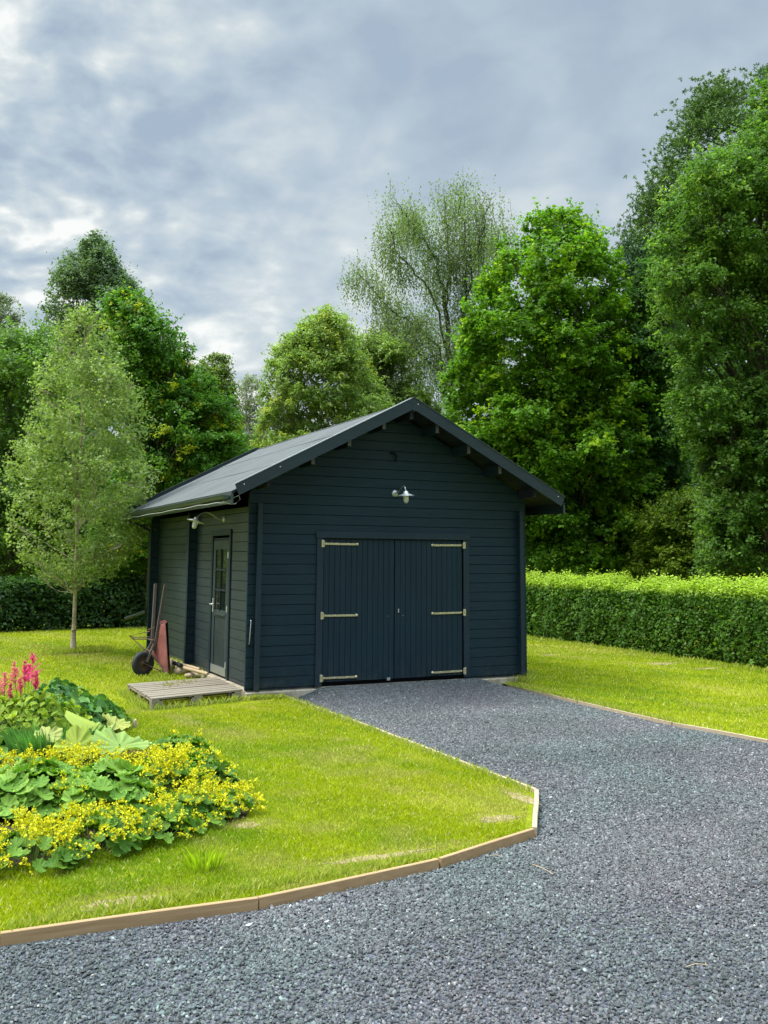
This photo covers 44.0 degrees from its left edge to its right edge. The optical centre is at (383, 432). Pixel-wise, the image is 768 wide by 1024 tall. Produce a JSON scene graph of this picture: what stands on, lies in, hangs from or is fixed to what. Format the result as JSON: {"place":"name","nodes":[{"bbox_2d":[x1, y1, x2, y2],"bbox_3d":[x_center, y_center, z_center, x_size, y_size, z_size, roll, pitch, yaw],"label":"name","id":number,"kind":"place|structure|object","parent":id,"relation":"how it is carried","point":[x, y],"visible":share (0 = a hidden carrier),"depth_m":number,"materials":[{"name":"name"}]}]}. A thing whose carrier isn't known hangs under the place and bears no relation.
{"place":"outdoors","nodes":[
{"label":"outdoors","id":0,"kind":"place"},
{"bbox_2d":[170,659,174,669],"bbox_3d":[-3.592,3.931,16.075,0.142,0.209,0.140,-1,-8,11],"label":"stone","id":1,"kind":"object","parent":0,"point":[172,666],"visible":0.4,"depth_m":16.02,"materials":[{"name":"beige stone"}]},
{"bbox_2d":[0,701,767,1023],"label":"gravel drive","id":2,"kind":"structure","parent":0,"point":[350,1013],"depth_m":4.51,"materials":[{"name":"grey gravel"}]},
{"bbox_2d":[0,678,767,1023],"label":"gravel chips","id":3,"kind":"object","parent":2,"relation":"on","point":[746,848],"visible":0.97,"depth_m":5.27,"materials":[{"name":"grey gravel"}]},
{"bbox_2d":[299,679,558,713],"bbox_3d":[0.570,3.614,13.129,3.430,0.125,1.608,4,-8,-25],"label":"gravel apron","id":4,"kind":"object","parent":2,"relation":"on","point":[479,689],"visible":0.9,"depth_m":12.98,"materials":[{"name":"grey gravel"}]},
{"bbox_2d":[0,590,767,930],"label":"lawn","id":5,"kind":"structure","parent":0,"point":[376,830],"depth_m":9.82,"materials":[{"name":"green plant"}]},
{"bbox_2d":[0,292,27,441],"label":"birch tree","id":6,"kind":"object","parent":5,"relation":"on","point":[3,302],"visible":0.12,"depth_m":35.79,"materials":[{"name":"green plant"}]},
{"bbox_2d":[0,303,118,607],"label":"deciduous tree","id":7,"kind":"object","parent":5,"relation":"on","point":[17,359],"visible":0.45,"depth_m":28.41,"materials":[{"name":"green plant"}]},
{"bbox_2d":[0,573,147,632],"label":"hedge","id":8,"kind":"object","parent":5,"relation":"on","point":[29,600],"visible":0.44,"depth_m":24.68,"materials":[{"name":"green plant"}]},
{"bbox_2d":[25,229,152,570],"bbox_3d":[-10.153,-0.504,33.840,5.328,13.634,4.415,-1,-8,7],"label":"birch tree","id":9,"kind":"object","parent":5,"relation":"on","point":[89,273],"visible":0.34,"depth_m":33.47,"materials":[{"name":"green plant"}]},
{"bbox_2d":[79,895,164,911],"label":"bare earth","id":10,"kind":"structure","parent":5,"relation":"on","point":[106,905],"depth_m":5.26,"materials":[{"name":"beige soil"}]},
{"bbox_2d":[0,723,254,866],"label":"flower bed soil","id":11,"kind":"structure","parent":5,"relation":"on","point":[169,830],"depth_m":6.54,"materials":[{"name":"brown soil"}]},
{"bbox_2d":[0,672,14,714],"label":"astilbe","id":12,"kind":"object","parent":11,"relation":"on","point":[3,690],"visible":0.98,"depth_m":9.56,"materials":[{"name":"pink plant"}]},
{"bbox_2d":[0,693,33,732],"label":"leafy plant","id":13,"kind":"object","parent":11,"relation":"on","point":[10,721],"visible":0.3,"depth_m":9.40,"materials":[{"name":"green plant"}]},
{"bbox_2d":[8,652,41,710],"bbox_3d":[-3.683,2.711,9.696,0.255,0.915,0.444,-2,-8,16],"label":"astilbe","id":14,"kind":"object","parent":11,"relation":"on","point":[27,670],"visible":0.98,"depth_m":9.75,"materials":[{"name":"pink plant"}]},
{"bbox_2d":[0,728,54,761],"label":"leafy plant","id":15,"kind":"object","parent":11,"relation":"on","point":[3,746],"visible":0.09,"depth_m":8.35,"materials":[{"name":"green plant"}]},
{"bbox_2d":[0,743,64,773],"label":"lady mantle","id":16,"kind":"object","parent":11,"relation":"on","point":[30,751],"visible":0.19,"depth_m":7.72,"materials":[{"name":"yellow plant"}]},
{"bbox_2d":[0,690,92,733],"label":"leafy plant","id":17,"kind":"object","parent":11,"relation":"on","point":[44,710],"visible":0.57,"depth_m":9.34,"materials":[{"name":"green plant"}]},
{"bbox_2d":[0,805,100,879],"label":"lady mantle","id":18,"kind":"object","parent":11,"relation":"on","point":[28,837],"visible":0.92,"depth_m":5.81,"materials":[{"name":"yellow plant"}]},
{"bbox_2d":[0,752,101,821],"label":"lady mantle","id":19,"kind":"object","parent":11,"relation":"on","point":[26,785],"visible":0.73,"depth_m":6.68,"materials":[{"name":"green plant"}]},
{"bbox_2d":[0,718,105,758],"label":"grass clump","id":20,"kind":"object","parent":11,"relation":"on","point":[12,738],"visible":0.21,"depth_m":8.39,"materials":[{"name":"green plant"}]},
{"bbox_2d":[25,677,88,705],"bbox_3d":[-3.802,3.115,11.115,0.845,0.486,0.846,4,-8,-25],"label":"leafy plant","id":21,"kind":"object","parent":11,"relation":"on","point":[56,685],"visible":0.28,"depth_m":11.10,"materials":[{"name":"green plant"}]},
{"bbox_2d":[23,691,125,730],"bbox_3d":[-3.299,2.986,10.089,1.088,0.479,1.080,4,-8,-25],"label":"leafy plant","id":22,"kind":"object","parent":11,"relation":"on","point":[96,707],"visible":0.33,"depth_m":9.99,"materials":[{"name":"green plant"}]},
{"bbox_2d":[36,735,139,769],"bbox_3d":[-2.495,2.706,7.775,1.012,0.404,1.018,4,-8,-25],"label":"lady mantle","id":23,"kind":"object","parent":11,"relation":"on","point":[95,752],"visible":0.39,"depth_m":7.79,"materials":[{"name":"yellow plant"}]},
{"bbox_2d":[34,710,151,759],"bbox_3d":[-2.674,2.815,8.803,1.111,0.499,1.954,4,-8,-25],"label":"butterbur plant","id":24,"kind":"object","parent":11,"relation":"on","point":[78,731],"visible":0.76,"depth_m":8.27,"materials":[{"name":"green plant"}]},
{"bbox_2d":[37,797,154,859],"bbox_3d":[-1.889,2.544,6.186,0.799,0.317,0.798,4,-8,-25],"label":"lady mantle","id":25,"kind":"object","parent":11,"relation":"on","point":[110,824],"visible":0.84,"depth_m":6.07,"materials":[{"name":"yellow plant"}]},
{"bbox_2d":[45,754,169,826],"bbox_3d":[-2.041,2.587,6.905,0.995,0.417,0.981,4,-8,-25],"label":"lady mantle","id":26,"kind":"object","parent":11,"relation":"on","point":[126,780],"visible":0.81,"depth_m":6.73,"materials":[{"name":"green plant"}]},
{"bbox_2d":[105,707,132,722],"bbox_3d":[-3.082,3.145,10.488,0.636,0.270,0.626,0,-7,1],"label":"leafy plant","id":27,"kind":"object","parent":11,"relation":"on","point":[127,717],"visible":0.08,"depth_m":10.53,"materials":[{"name":"green plant"}]},
{"bbox_2d":[112,744,170,764],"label":"lady mantle","id":28,"kind":"object","parent":11,"relation":"on","point":[149,753],"visible":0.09,"depth_m":8.33,"materials":[{"name":"yellow plant"}]},
{"bbox_2d":[105,787,210,847],"bbox_3d":[-1.561,2.585,6.492,0.741,0.318,0.687,4,-8,-25],"label":"lady mantle","id":29,"kind":"object","parent":11,"relation":"on","point":[161,818],"visible":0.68,"depth_m":6.39,"materials":[{"name":"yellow plant"}]},
{"bbox_2d":[128,742,215,799],"bbox_3d":[-1.702,2.613,7.309,0.828,0.474,0.818,4,-8,-25],"label":"lady mantle","id":30,"kind":"object","parent":11,"relation":"on","point":[166,773],"visible":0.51,"depth_m":7.25,"materials":[{"name":"yellow plant"}]},
{"bbox_2d":[144,737,199,760],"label":"lady mantle","id":31,"kind":"object","parent":11,"relation":"on","point":[184,743],"visible":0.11,"depth_m":8.56,"materials":[{"name":"yellow plant"}]},
{"bbox_2d":[146,724,215,754],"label":"lady mantle","id":32,"kind":"object","parent":11,"relation":"on","point":[174,739],"visible":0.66,"depth_m":8.96,"materials":[{"name":"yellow plant"}]},
{"bbox_2d":[143,774,236,827],"bbox_3d":[-1.423,2.627,6.870,0.769,0.334,0.713,-2,-8,16],"label":"lady mantle","id":33,"kind":"object","parent":11,"relation":"on","point":[217,815],"visible":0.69,"depth_m":6.74,"materials":[{"name":"yellow plant"}]},
{"bbox_2d":[171,740,240,785],"bbox_3d":[-1.542,2.742,7.859,0.698,0.363,0.737,4,-8,-25],"label":"lady mantle","id":34,"kind":"object","parent":11,"relation":"on","point":[222,769],"visible":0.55,"depth_m":7.81,"materials":[{"name":"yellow plant"}]},
{"bbox_2d":[200,752,237,780],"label":"lady mantle","id":35,"kind":"object","parent":11,"relation":"on","point":[234,766],"visible":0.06,"depth_m":8.19,"materials":[{"name":"yellow plant"}]},
{"bbox_2d":[191,775,267,818],"bbox_3d":[-1.193,2.725,7.131,0.694,0.237,0.644,4,-8,-25],"label":"lady mantle","id":36,"kind":"object","parent":11,"relation":"on","point":[245,796],"visible":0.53,"depth_m":7.07,"materials":[{"name":"yellow plant"}]},
{"bbox_2d":[133,719,136,727],"bbox_3d":[-2.767,3.242,10.560,0.044,0.123,0.041,4,-8,-25],"label":"stone","id":37,"kind":"object","parent":5,"relation":"on","point":[135,723],"visible":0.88,"depth_m":10.55,"materials":[{"name":"beige stone"}]},
{"bbox_2d":[130,583,169,675],"bbox_3d":[-3.807,3.221,15.600,0.712,1.459,0.908,4,-8,-25],"label":"wheelbarrow","id":38,"kind":"object","parent":5,"relation":"on","point":[143,661],"visible":0.96,"depth_m":15.42,"materials":[{"name":"metal"}]},
{"bbox_2d":[74,275,259,626],"bbox_3d":[-5.806,0.519,25.956,4.640,9.582,4.608,4,-8,-25],"label":"hornbeam tree","id":39,"kind":"object","parent":5,"relation":"on","point":[202,432],"visible":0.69,"depth_m":25.25,"materials":[{"name":"green plant"}]},
{"bbox_2d":[173,666,189,674],"bbox_3d":[-3.281,3.864,15.428,0.291,0.169,0.244,4,-8,-25],"label":"stone","id":40,"kind":"object","parent":5,"relation":"on","point":[178,670],"visible":0.65,"depth_m":15.32,"materials":[{"name":"beige stone"}]},
{"bbox_2d":[172,661,182,666],"bbox_3d":[-3.348,3.756,15.415,0.060,0.067,0.307,6,-9,-35],"label":"pipe","id":41,"kind":"object","parent":40,"relation":"on","point":[175,663],"visible":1,"depth_m":15.37,"materials":[{"name":"grey rubber"}]},
{"bbox_2d":[182,663,200,669],"bbox_3d":[-3.126,3.769,15.311,0.534,0.082,0.044,-7,-10,43],"label":"pole","id":42,"kind":"object","parent":40,"relation":"on","point":[191,666],"visible":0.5,"depth_m":15.26,"materials":[{"name":"beige wood"}]},
{"bbox_2d":[127,677,242,709],"bbox_3d":[-2.697,3.528,12.926,1.337,0.140,1.781,4,-8,-25],"label":"pallet","id":43,"kind":"object","parent":5,"relation":"on","point":[152,694],"visible":0.86,"depth_m":12.69,"materials":[{"name":"grey wood"}]},
{"bbox_2d":[184,672,200,677],"bbox_3d":[-3.002,3.845,15.053,0.329,0.124,0.214,4,-8,-25],"label":"stone","id":44,"kind":"object","parent":5,"relation":"on","point":[191,674],"visible":0.56,"depth_m":14.95,"materials":[{"name":"beige stone"}]},
{"bbox_2d":[183,841,228,872],"bbox_3d":[-1.100,2.609,5.837,0.285,0.145,0.268,4,-8,-25],"label":"grass tuft","id":45,"kind":"object","parent":5,"relation":"on","point":[215,859],"visible":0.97,"depth_m":5.80,"materials":[{"name":"green plant"}]},
{"bbox_2d":[192,351,244,470],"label":"hornbeam tree","id":46,"kind":"object","parent":5,"relation":"on","point":[223,373],"visible":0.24,"depth_m":26.84,"materials":[{"name":"green plant"}]},
{"bbox_2d":[233,822,259,828],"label":"bare earth","id":47,"kind":"structure","parent":5,"relation":"on","point":[239,825],"depth_m":6.77,"materials":[{"name":"beige soil"}]},
{"bbox_2d":[237,372,270,444],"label":"birch tree","id":48,"kind":"object","parent":5,"relation":"on","point":[248,409],"visible":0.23,"depth_m":51.80,"materials":[{"name":"green plant"}]},
{"bbox_2d":[246,302,401,449],"bbox_3d":[-2.034,0.780,32.788,6.300,10.860,5.101,-1,-8,11],"label":"birch tree","id":49,"kind":"object","parent":5,"relation":"on","point":[322,341],"visible":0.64,"depth_m":32.33,"materials":[{"name":"green plant"}]},
{"bbox_2d":[123,397,564,698],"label":"garage","id":50,"kind":"structure","parent":5,"relation":"on","point":[322,558],"depth_m":14.19,"materials":[{"name":"paint"}]},
{"bbox_2d":[124,495,240,520],"bbox_3d":[-3.650,1.299,15.719,0.228,0.151,7.071,4,-8,-27],"label":"gutter","id":51,"kind":"object","parent":50,"relation":"attached to","point":[190,507],"visible":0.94,"depth_m":13.94,"materials":[{"name":"grey plastic"}]},
{"bbox_2d":[183,666,208,674],"bbox_3d":[-2.942,3.727,14.865,0.580,0.099,0.052,-6,-10,39],"label":"pole","id":52,"kind":"object","parent":50,"relation":"on","point":[195,670],"visible":1,"depth_m":14.84,"materials":[{"name":"beige wood"}]},
{"bbox_2d":[187,512,224,528],"bbox_3d":[-2.734,1.343,14.565,0.569,0.264,0.274,4,-8,-25],"label":"wall lamp","id":53,"kind":"object","parent":50,"relation":"attached to","point":[195,520],"visible":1,"depth_m":14.49,"materials":[{"name":"silver metal"}]},
{"bbox_2d":[209,540,228,677],"bbox_3d":[-2.533,2.670,14.552,0.100,2.030,0.843,4,-8,-25],"label":"side door","id":54,"kind":"structure","parent":50,"relation":"in","point":[219,603],"depth_m":14.58,"materials":[{"name":"black wood"}]},
{"bbox_2d":[392,486,414,502],"bbox_3d":[0.271,0.917,13.976,0.254,0.261,0.477,4,-8,-25],"label":"wall lamp","id":55,"kind":"object","parent":50,"relation":"attached to","point":[405,494],"visible":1,"depth_m":13.85,"materials":[{"name":"silver metal"}]},
{"bbox_2d":[316,849,432,864],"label":"bare earth","id":56,"kind":"structure","parent":5,"relation":"on","point":[375,858],"depth_m":6.07,"materials":[{"name":"beige soil"}]},
{"bbox_2d":[0,276,767,584],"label":"woodland","id":57,"kind":"object","parent":5,"relation":"on","point":[130,574],"visible":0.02,"depth_m":40.74,"materials":[{"name":"green plant"}]},
{"bbox_2d":[341,323,447,414],"bbox_3d":[0.419,1.209,37.812,4.902,11.356,3.890,-2,-8,20],"label":"deciduous tree","id":58,"kind":"object","parent":5,"relation":"on","point":[386,348],"visible":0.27,"depth_m":37.45,"materials":[{"name":"green plant"}]},
{"bbox_2d":[336,159,526,418],"bbox_3d":[2.308,-2.169,39.459,7.928,18.332,8.070,4,-8,-25],"label":"birch tree","id":59,"kind":"object","parent":5,"relation":"on","point":[413,330],"visible":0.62,"depth_m":39.37,"materials":[{"name":"green plant"}]},
{"bbox_2d":[374,727,536,791],"bbox_3d":[0.570,3.172,9.170,0.038,0.151,3.110,4,-8,-25],"label":"edging board","id":60,"kind":"object","parent":5,"relation":"on","point":[525,785],"visible":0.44,"depth_m":8.84,"materials":[{"name":"brown wood"}]},
{"bbox_2d":[438,403,531,467],"bbox_3d":[3.440,2.382,27.802,3.318,6.434,2.897,-3,-8,24],"label":"shrub","id":61,"kind":"object","parent":5,"relation":"on","point":[474,424],"visible":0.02,"depth_m":27.74,"materials":[{"name":"green plant"}]},
{"bbox_2d":[438,828,534,867],"bbox_3d":[0.696,2.800,6.319,0.958,0.149,0.030,7,-10,-43],"label":"edging board","id":62,"kind":"object","parent":5,"relation":"on","point":[481,849],"visible":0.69,"depth_m":6.28,"materials":[{"name":"brown wood"}]},
{"bbox_2d":[478,815,517,821],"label":"bare earth","id":63,"kind":"structure","parent":5,"relation":"on","point":[495,817],"depth_m":7.00,"materials":[{"name":"beige soil"}]},
{"bbox_2d":[502,790,540,804],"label":"bare earth","id":64,"kind":"structure","parent":5,"relation":"on","point":[531,800],"depth_m":7.58,"materials":[{"name":"beige soil"}]},
{"bbox_2d":[507,684,577,702],"bbox_3d":[2.239,3.775,13.601,0.028,0.126,1.801,4,-8,-24],"label":"edging board","id":65,"kind":"object","parent":5,"relation":"on","point":[556,697],"visible":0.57,"depth_m":13.42,"materials":[{"name":"brown wood"}]},
{"bbox_2d":[436,197,671,626],"bbox_3d":[4.961,-0.603,27.281,7.480,12.376,6.704,4,-8,-25],"label":"maple tree","id":66,"kind":"object","parent":5,"relation":"on","point":[549,402],"visible":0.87,"depth_m":25.63,"materials":[{"name":"green plant"}]},
{"bbox_2d":[525,475,636,580],"bbox_3d":[5.603,3.443,27.512,3.769,4.283,3.836,-1,-8,8],"label":"shrub","id":67,"kind":"object","parent":5,"relation":"on","point":[532,550],"visible":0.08,"depth_m":26.78,"materials":[{"name":"green plant"}]},
{"bbox_2d":[526,565,767,667],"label":"hedge","id":68,"kind":"object","parent":5,"relation":"on","point":[607,595],"visible":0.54,"depth_m":19.38,"materials":[{"name":"green plant"}]},
{"bbox_2d":[610,232,703,606],"bbox_3d":[8.813,-0.114,30.389,4.570,12.158,4.713,4,-8,-25],"label":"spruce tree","id":69,"kind":"object","parent":5,"relation":"on","point":[641,253],"visible":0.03,"depth_m":29.61,"materials":[{"name":"green plant"}]},
{"bbox_2d":[617,256,699,624],"bbox_3d":[7.649,0.282,26.562,3.315,10.367,2.747,4,-8,-25],"label":"deciduous tree","id":70,"kind":"object","parent":5,"relation":"on","point":[666,455],"visible":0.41,"depth_m":26.07,"materials":[{"name":"green plant"}]},
{"bbox_2d":[619,477,736,608],"bbox_3d":[8.001,3.224,24.949,3.798,4.077,2.916,4,-8,-25],"label":"shrub","id":71,"kind":"object","parent":5,"relation":"on","point":[665,524],"visible":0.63,"depth_m":24.50,"materials":[{"name":"green plant"}]},
{"bbox_2d":[607,63,767,312],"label":"deciduous tree","id":72,"kind":"object","parent":5,"relation":"on","point":[717,104],"visible":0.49,"depth_m":30.25,"materials":[{"name":"green plant"}]},
{"bbox_2d":[637,69,767,636],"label":"oak tree","id":73,"kind":"object","parent":5,"relation":"on","point":[735,201],"visible":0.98,"depth_m":21.12,"materials":[{"name":"green plant"}]},
{"bbox_2d":[682,453,767,587],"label":"shrub","id":74,"kind":"object","parent":5,"relation":"on","point":[701,535],"visible":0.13,"depth_m":22.37,"materials":[{"name":"green plant"}]},
{"bbox_2d":[691,369,767,488],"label":"shrub","id":75,"kind":"object","parent":5,"relation":"on","point":[706,465],"visible":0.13,"depth_m":22.27,"materials":[{"name":"green plant"}]},
{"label":"bare earth","id":76,"kind":"structure","parent":5,"relation":"on","visible":0},
{"bbox_2d":[0,302,171,652],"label":"birch tree","id":77,"kind":"object","parent":76,"relation":"on","point":[83,378],"visible":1,"depth_m":18.39,"materials":[{"name":"green plant"}]},
{"bbox_2d":[0,0,767,437],"label":"sky","id":78,"kind":"structure","parent":0,"point":[232,153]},
{"label":"ground","id":79,"kind":"structure","parent":0,"visible":0},
{"bbox_2d":[0,896,257,946],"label":"edging board","id":80,"kind":"object","parent":79,"relation":"on","point":[99,924],"visible":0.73,"depth_m":4.99,"materials":[{"name":"brown wood"}]},
{"bbox_2d":[285,696,371,726],"bbox_3d":[-0.730,3.504,11.753,0.034,0.150,2.671,4,-8,-27],"label":"edging board","id":81,"kind":"object","parent":79,"relation":"on","point":[331,712],"visible":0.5,"depth_m":11.43,"materials":[{"name":"brown wood"}]},
{"bbox_2d":[257,858,438,909],"bbox_3d":[-0.180,2.703,5.623,1.255,0.150,0.034,5,-9,-34],"label":"edging board","id":82,"kind":"object","parent":79,"relation":"on","point":[308,892],"visible":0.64,"depth_m":5.57,"materials":[{"name":"brown wood"}]},
{"bbox_2d":[532,789,538,836],"bbox_3d":[1.155,2.920,7.220,0.041,0.151,1.107,-1,-8,10],"label":"edging board","id":83,"kind":"object","parent":79,"relation":"on","point":[535,811],"visible":0.77,"depth_m":7.12,"materials":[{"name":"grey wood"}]},
{"bbox_2d":[578,701,672,725],"bbox_3d":[2.995,3.563,11.959,0.031,0.129,1.800,4,-8,-25],"label":"edging board","id":84,"kind":"object","parent":79,"relation":"on","point":[628,713],"visible":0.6,"depth_m":11.85,"materials":[{"name":"brown wood"}]},
{"bbox_2d":[672,722,767,742],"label":"edging board","id":85,"kind":"object","parent":79,"relation":"on","point":[731,734],"visible":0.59,"depth_m":10.59,"materials":[{"name":"brown wood"}]}
]}

